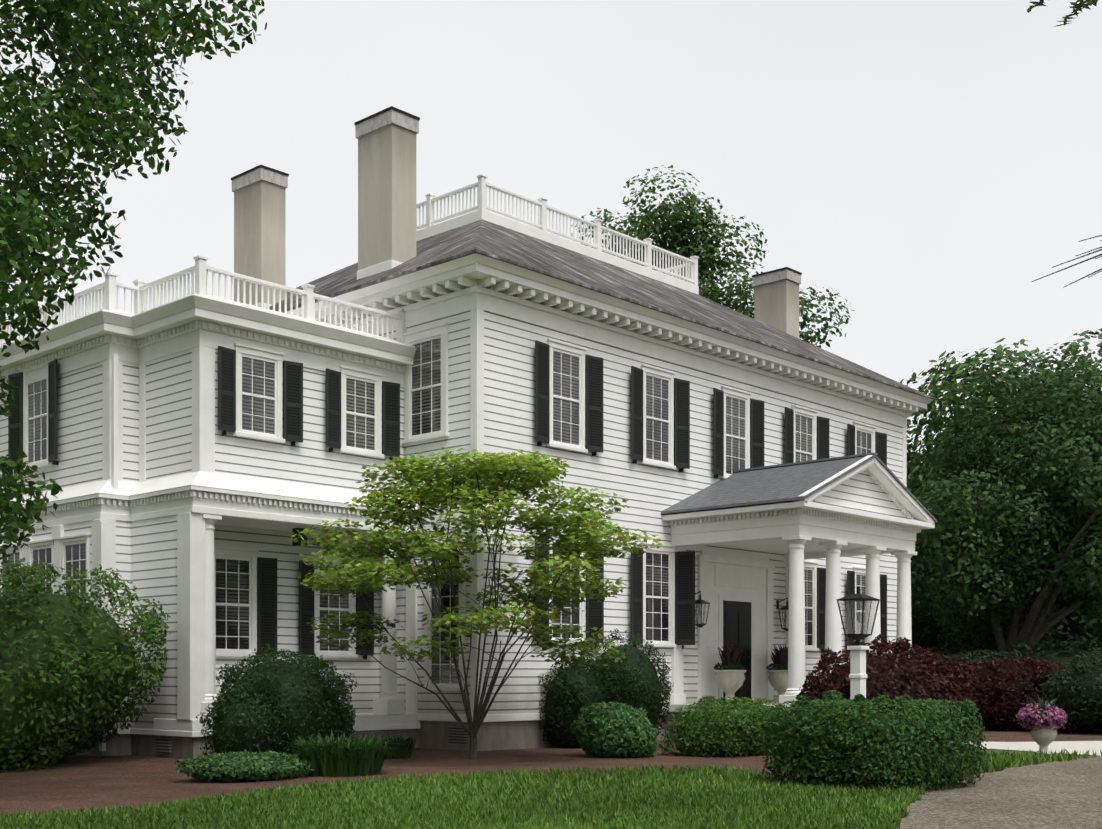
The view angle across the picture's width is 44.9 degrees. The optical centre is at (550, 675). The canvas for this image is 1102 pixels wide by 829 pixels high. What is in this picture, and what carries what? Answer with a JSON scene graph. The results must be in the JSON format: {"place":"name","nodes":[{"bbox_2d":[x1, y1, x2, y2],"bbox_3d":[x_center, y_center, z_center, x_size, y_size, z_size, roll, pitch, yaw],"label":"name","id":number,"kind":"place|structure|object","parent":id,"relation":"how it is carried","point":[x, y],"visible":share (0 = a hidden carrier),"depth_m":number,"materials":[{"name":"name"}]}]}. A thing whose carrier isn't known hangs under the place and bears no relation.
{"place":"outdoors","nodes":[
{"label":"outdoors","id":0,"kind":"place"},
{"bbox_2d":[0,0,124,532],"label":"branch","id":1,"kind":"object","parent":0,"point":[51,34],"visible":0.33,"depth_m":12.29,"materials":[{"name":"plant"}]},
{"bbox_2d":[0,0,266,560],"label":"leaves","id":2,"kind":"object","parent":1,"relation":"attached to","point":[24,210],"visible":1,"depth_m":12.78,"materials":[{"name":"green plant"}]},
{"bbox_2d":[0,738,1101,828],"bbox_3d":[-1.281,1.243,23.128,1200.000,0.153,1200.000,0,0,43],"label":"grass","id":3,"kind":"structure","parent":0,"point":[691,797],"depth_m":12.90,"materials":[{"name":"green plant"}]},
{"bbox_2d":[45,711,792,759],"bbox_3d":[-0.688,1.119,29.454,14.190,0.801,20.370,0,0,43],"label":"foundation","id":4,"kind":"object","parent":3,"relation":"on","point":[503,735],"visible":0.06,"depth_m":23.52,"materials":[{"name":"grey concrete"}]},
{"bbox_2d":[156,725,553,753],"bbox_3d":[1.109,1.070,26.441,17.848,0.340,1.642,0,0,-39],"label":"vent","id":5,"kind":"object","parent":4,"relation":"attached to","point":[457,736],"visible":0.52,"depth_m":23.43,"materials":[{"name":"black metal"}]},
{"bbox_2d":[0,174,934,736],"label":"trim","id":6,"kind":"structure","parent":3,"relation":"on","point":[344,334],"depth_m":23.76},
{"bbox_2d":[99,354,117,750],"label":"trim","id":7,"kind":"structure","parent":6,"relation":"attached to","point":[114,453],"depth_m":21.90,"materials":[{"name":"white wood"}]},
{"bbox_2d":[2,338,870,683],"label":"windows","id":8,"kind":"structure","parent":6,"relation":"on","point":[428,400],"depth_m":24.02,"materials":[{"name":"glass"}]},
{"bbox_2d":[14,106,879,658],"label":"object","id":9,"kind":"object","parent":6,"relation":"on","point":[852,598],"visible":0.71,"depth_m":24.10,"materials":[{"name":"grey"}]},
{"bbox_2d":[695,599,876,633],"bbox_3d":[3.939,-1.045,24.775,2.441,0.882,10.548,0,0,3],"label":"lamp glass","id":10,"kind":"object","parent":9,"relation":"on","point":[871,623],"visible":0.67,"depth_m":19.82,"materials":[{"name":"white"}]},
{"bbox_2d":[8,340,886,655],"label":"window shutters","id":11,"kind":"object","parent":6,"relation":"on","point":[684,593],"visible":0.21,"depth_m":25.20,"materials":[{"name":"black wood"}]},
{"bbox_2d":[0,311,908,728],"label":"siding","id":12,"kind":"object","parent":6,"relation":"on","point":[146,557],"visible":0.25,"depth_m":23.69,"materials":[{"name":"white wood"}]},
{"bbox_2d":[234,124,798,337],"bbox_3d":[-0.113,-8.605,32.457,5.280,3.850,14.250,0,0,43],"label":"chimney","id":13,"kind":"object","parent":6,"relation":"on","point":[387,193],"visible":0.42,"depth_m":26.13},
{"bbox_2d":[232,109,800,286],"bbox_3d":[-0.113,-10.655,32.457,5.350,0.250,14.320,0,0,43],"label":"chimney cap","id":14,"kind":"object","parent":13,"relation":"on","point":[386,118],"visible":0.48,"depth_m":28.42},
{"bbox_2d":[205,519,912,701],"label":"columns","id":15,"kind":"structure","parent":6,"relation":"attached to","point":[796,650],"depth_m":25.18,"materials":[{"name":"white wood"}]},
{"bbox_2d":[265,219,935,399],"bbox_3d":[-0.113,-8.438,32.457,12.140,2.685,16.390,0,0,43],"label":"roof wood","id":16,"kind":"object","parent":6,"relation":"on","point":[498,242],"visible":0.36,"depth_m":27.73,"materials":[{"name":"grey wood"}]},
{"bbox_2d":[723,600,750,698],"bbox_3d":[3.992,-0.525,28.766,0.078,2.150,1.060,0,0,43],"label":"door","id":17,"kind":"structure","parent":6,"relation":"attached to","point":[736,621],"depth_m":28.84,"materials":[{"name":"black wood"}]},
{"bbox_2d":[661,452,936,522],"bbox_3d":[5.212,-3.837,27.631,3.370,1.167,5.190,0,0,43],"label":"dark roof","id":18,"kind":"object","parent":6,"relation":"on","point":[772,483],"visible":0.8,"depth_m":26.63,"materials":[{"name":"grey"}]},
{"bbox_2d":[0,727,1101,814],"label":"mulch","id":19,"kind":"object","parent":3,"relation":"on","point":[76,782],"depth_m":18.50,"materials":[{"name":"brown soil"}]},
{"bbox_2d":[0,557,170,771],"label":"shrub","id":20,"kind":"object","parent":19,"relation":"on","point":[56,752],"depth_m":18.99,"materials":[{"name":"green plant"}]},
{"bbox_2d":[175,750,313,782],"bbox_3d":[-3.796,1.140,17.017,1.265,0.409,2.146,0,0,43],"label":"shrub","id":21,"kind":"object","parent":19,"relation":"on","point":[227,770],"depth_m":16.53,"materials":[{"name":"green plant"}]},
{"bbox_2d":[196,673,294,757],"bbox_3d":[-4.301,0.645,19.184,1.409,1.367,1.653,0,0,43],"label":"box","id":22,"kind":"object","parent":19,"relation":"on","point":[219,704],"depth_m":18.70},
{"bbox_2d":[212,642,357,758],"bbox_3d":[-3.978,0.419,20.085,2.835,1.824,2.113,0,0,83],"label":"box","id":23,"kind":"object","parent":19,"relation":"on","point":[337,691],"depth_m":19.25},
{"bbox_2d":[286,730,401,776],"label":"ornamental grass","id":24,"kind":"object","parent":19,"relation":"on","point":[330,757],"depth_m":17.41,"materials":[{"name":"green plant"}]},
{"bbox_2d":[334,699,356,742],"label":"shrub","id":25,"kind":"object","parent":19,"relation":"on","point":[353,717],"depth_m":20.28,"materials":[{"name":"green plant"}]},
{"bbox_2d":[374,735,420,758],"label":"ornamental grass","id":26,"kind":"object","parent":19,"relation":"on","point":[404,750],"depth_m":21.10,"materials":[{"name":"green plant"}]},
{"bbox_2d":[352,465,590,759],"bbox_3d":[-1.538,-0.995,20.844,4.419,4.644,3.380,0,0,15],"label":"trunk","id":27,"kind":"object","parent":19,"relation":"on","point":[480,712],"visible":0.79,"depth_m":20.80,"materials":[{"name":"brown wood"}]},
{"bbox_2d":[289,447,662,667],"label":"maple leaves","id":28,"kind":"object","parent":27,"relation":"attached to","point":[494,472],"visible":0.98,"depth_m":20.22,"materials":[{"name":"green plant"}]},
{"bbox_2d":[537,654,615,747],"bbox_3d":[0.492,0.465,24.483,1.452,1.725,1.580,0,0,43],"label":"box","id":29,"kind":"object","parent":19,"relation":"on","point":[564,696],"depth_m":24.06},
{"bbox_2d":[570,702,658,757],"bbox_3d":[1.057,0.879,21.715,1.464,0.913,1.386,0,0,43],"label":"bush","id":30,"kind":"object","parent":19,"relation":"on","point":[580,727],"depth_m":21.28,"materials":[{"name":"green plant"}]},
{"bbox_2d":[572,628,673,737],"bbox_3d":[1.449,0.217,24.905,2.184,2.223,1.977,0,0,43],"label":"box","id":31,"kind":"object","parent":19,"relation":"on","point":[665,691],"depth_m":24.32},
{"bbox_2d":[658,695,788,757],"bbox_3d":[2.987,0.829,22.291,1.724,0.996,2.235,0,0,43],"label":"hedge","id":32,"kind":"object","parent":19,"relation":"on","point":[721,703],"depth_m":21.66,"materials":[{"name":"green plant"}]},
{"bbox_2d":[759,690,987,790],"bbox_3d":[3.855,0.748,15.925,2.109,1.153,2.552,0,0,43],"label":"hedge","id":33,"kind":"object","parent":19,"relation":"on","point":[847,741],"depth_m":15.16,"materials":[{"name":"green plant"}]},
{"bbox_2d":[796,634,974,725],"bbox_3d":[6.019,0.290,23.862,3.312,2.133,3.971,0,0,43],"label":"shrub","id":34,"kind":"object","parent":19,"relation":"on","point":[950,678],"depth_m":22.95,"materials":[{"name":"plant"}]},
{"bbox_2d":[913,645,981,660],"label":"shrub","id":35,"kind":"object","parent":19,"relation":"on","point":[948,653],"depth_m":38.77,"materials":[{"name":"plant"}]},
{"bbox_2d":[938,649,1054,673],"bbox_3d":[11.499,0.306,36.673,4.544,2.091,4.238,0,0,43],"label":"shrub","id":36,"kind":"object","parent":19,"relation":"on","point":[988,654],"depth_m":36.30,"materials":[{"name":"plant"}]},
{"bbox_2d":[958,656,1068,731],"bbox_3d":[11.082,0.437,32.938,3.835,1.830,3.563,0,0,43],"label":"shrub","id":37,"kind":"object","parent":19,"relation":"on","point":[1037,675],"depth_m":31.54,"materials":[{"name":"red plant"}]},
{"bbox_2d":[973,454,1101,659],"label":"trunk","id":38,"kind":"object","parent":19,"relation":"on","point":[1029,632],"visible":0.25,"depth_m":39.17,"materials":[{"name":"brown wood"}]},
{"bbox_2d":[907,342,1101,657],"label":"oak leaves","id":39,"kind":"object","parent":38,"relation":"on","point":[1069,428],"visible":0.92,"depth_m":38.16,"materials":[{"name":"green plant"}]},
{"bbox_2d":[981,635,1101,671],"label":"shrub","id":40,"kind":"object","parent":19,"relation":"on","point":[1020,646],"depth_m":36.89,"materials":[{"name":"green plant"}]},
{"bbox_2d":[1039,650,1101,734],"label":"shrub","id":41,"kind":"object","parent":19,"relation":"on","point":[1084,663],"depth_m":29.73,"materials":[{"name":"green plant"}]},
{"bbox_2d":[702,256,707,295],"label":"bark","id":42,"kind":"object","parent":3,"relation":"on","point":[704,273],"depth_m":45.94,"materials":[{"name":"plant"}]},
{"bbox_2d":[572,165,768,318],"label":"leaves","id":43,"kind":"object","parent":42,"relation":"attached to","point":[675,237],"visible":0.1,"depth_m":45.99,"materials":[{"name":"green plant"}]},
{"bbox_2d":[663,699,1101,755],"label":"stone","id":44,"kind":"object","parent":3,"relation":"on","point":[1070,747],"visible":0.02,"depth_m":24.97,"materials":[{"name":"white stone"}]},
{"bbox_2d":[714,670,787,700],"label":"urn planters","id":45,"kind":"object","parent":44,"relation":"on","point":[729,683],"visible":0.69,"depth_m":27.59,"materials":[{"name":"white stone"}]},
{"bbox_2d":[708,641,748,669],"bbox_3d":[3.706,-0.414,27.645,1.097,0.747,1.082,0,0,43],"label":"urn plant","id":46,"kind":"object","parent":45,"relation":"on","point":[730,654],"visible":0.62,"depth_m":27.53,"materials":[{"name":"purple plant"}]},
{"bbox_2d":[713,661,744,669],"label":"potted plant","id":47,"kind":"object","parent":45,"relation":"on","point":[718,666],"visible":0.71,"depth_m":27.49,"materials":[{"name":"green plant"}]},
{"bbox_2d":[764,643,787,669],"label":"urn plant","id":48,"kind":"object","parent":45,"relation":"on","point":[780,655],"visible":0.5,"depth_m":28.97,"materials":[{"name":"purple plant"}]},
{"bbox_2d":[766,663,787,672],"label":"potted plant","id":49,"kind":"object","parent":45,"relation":"on","point":[769,667],"visible":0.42,"depth_m":28.96,"materials":[{"name":"green plant"}]},
{"bbox_2d":[1029,726,1056,753],"bbox_3d":[8.071,1.062,21.860,0.459,0.476,0.459,0,0,43],"label":"urn planter","id":50,"kind":"object","parent":3,"relation":"on","point":[1043,738],"visible":0.65,"depth_m":21.72,"materials":[{"name":"white stone"}]},
{"bbox_2d":[1015,703,1067,730],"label":"urn flowers","id":51,"kind":"object","parent":50,"relation":"in","point":[1022,713],"depth_m":21.65,"materials":[{"name":"purple plant"}]},
{"bbox_2d":[1027,696,1057,709],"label":"plant leaves","id":52,"kind":"object","parent":51,"relation":"on","point":[1040,704],"visible":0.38,"depth_m":21.75,"materials":[{"name":"green plant"}]},
{"bbox_2d":[0,0,1101,462],"label":"sky","id":53,"kind":"structure","parent":0,"point":[922,164],"materials":[{"name":"white"}]},
{"bbox_2d":[911,532,1085,661],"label":"hedge","id":54,"kind":"object","parent":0,"point":[918,627],"depth_m":46.40,"materials":[{"name":"green plant"}]},
{"bbox_2d":[897,756,1101,828],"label":"gravel","id":55,"kind":"structure","parent":0,"point":[1066,794],"depth_m":13.92,"materials":[{"name":"beige gravel"}]},
{"bbox_2d":[1031,235,1101,287],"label":"branch","id":56,"kind":"object","parent":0,"point":[1097,256],"visible":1,"depth_m":12.32,"materials":[{"name":"plant"}]},
{"bbox_2d":[1027,0,1097,26],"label":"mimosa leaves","id":57,"kind":"object","parent":56,"relation":"on","point":[1076,7],"visible":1,"depth_m":12.58,"materials":[{"name":"green plant"}]},
{"bbox_2d":[1053,580,1101,653],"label":"tree","id":58,"kind":"object","parent":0,"point":[1090,621],"depth_m":46.64,"materials":[{"name":"green plant"}]},
{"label":"bark","id":59,"kind":"object","parent":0,"visible":0},
{"bbox_2d":[699,263,854,347],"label":"leaves","id":60,"kind":"object","parent":59,"relation":"attached to","point":[803,302],"visible":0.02,"depth_m":43.71,"materials":[{"name":"green plant"}]},
{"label":"backdrop","id":61,"kind":"object","parent":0,"visible":0},
{"bbox_2d":[910,451,932,552],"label":"leaves","id":62,"kind":"object","parent":61,"relation":"attached to","point":[918,461],"depth_m":66.71,"materials":[{"name":"green plant"}]},
{"bbox_2d":[900,328,1101,551],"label":"leaves","id":63,"kind":"object","parent":61,"relation":"on","point":[954,372],"visible":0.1,"depth_m":58.21,"materials":[{"name":"green plant"}]},
{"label":"bark","id":64,"kind":"object","parent":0,"visible":0},
{"bbox_2d":[1058,351,1101,580],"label":"leaves","id":65,"kind":"object","parent":64,"relation":"attached to","point":[1098,389],"depth_m":48.07,"materials":[{"name":"green plant"}]}
]}

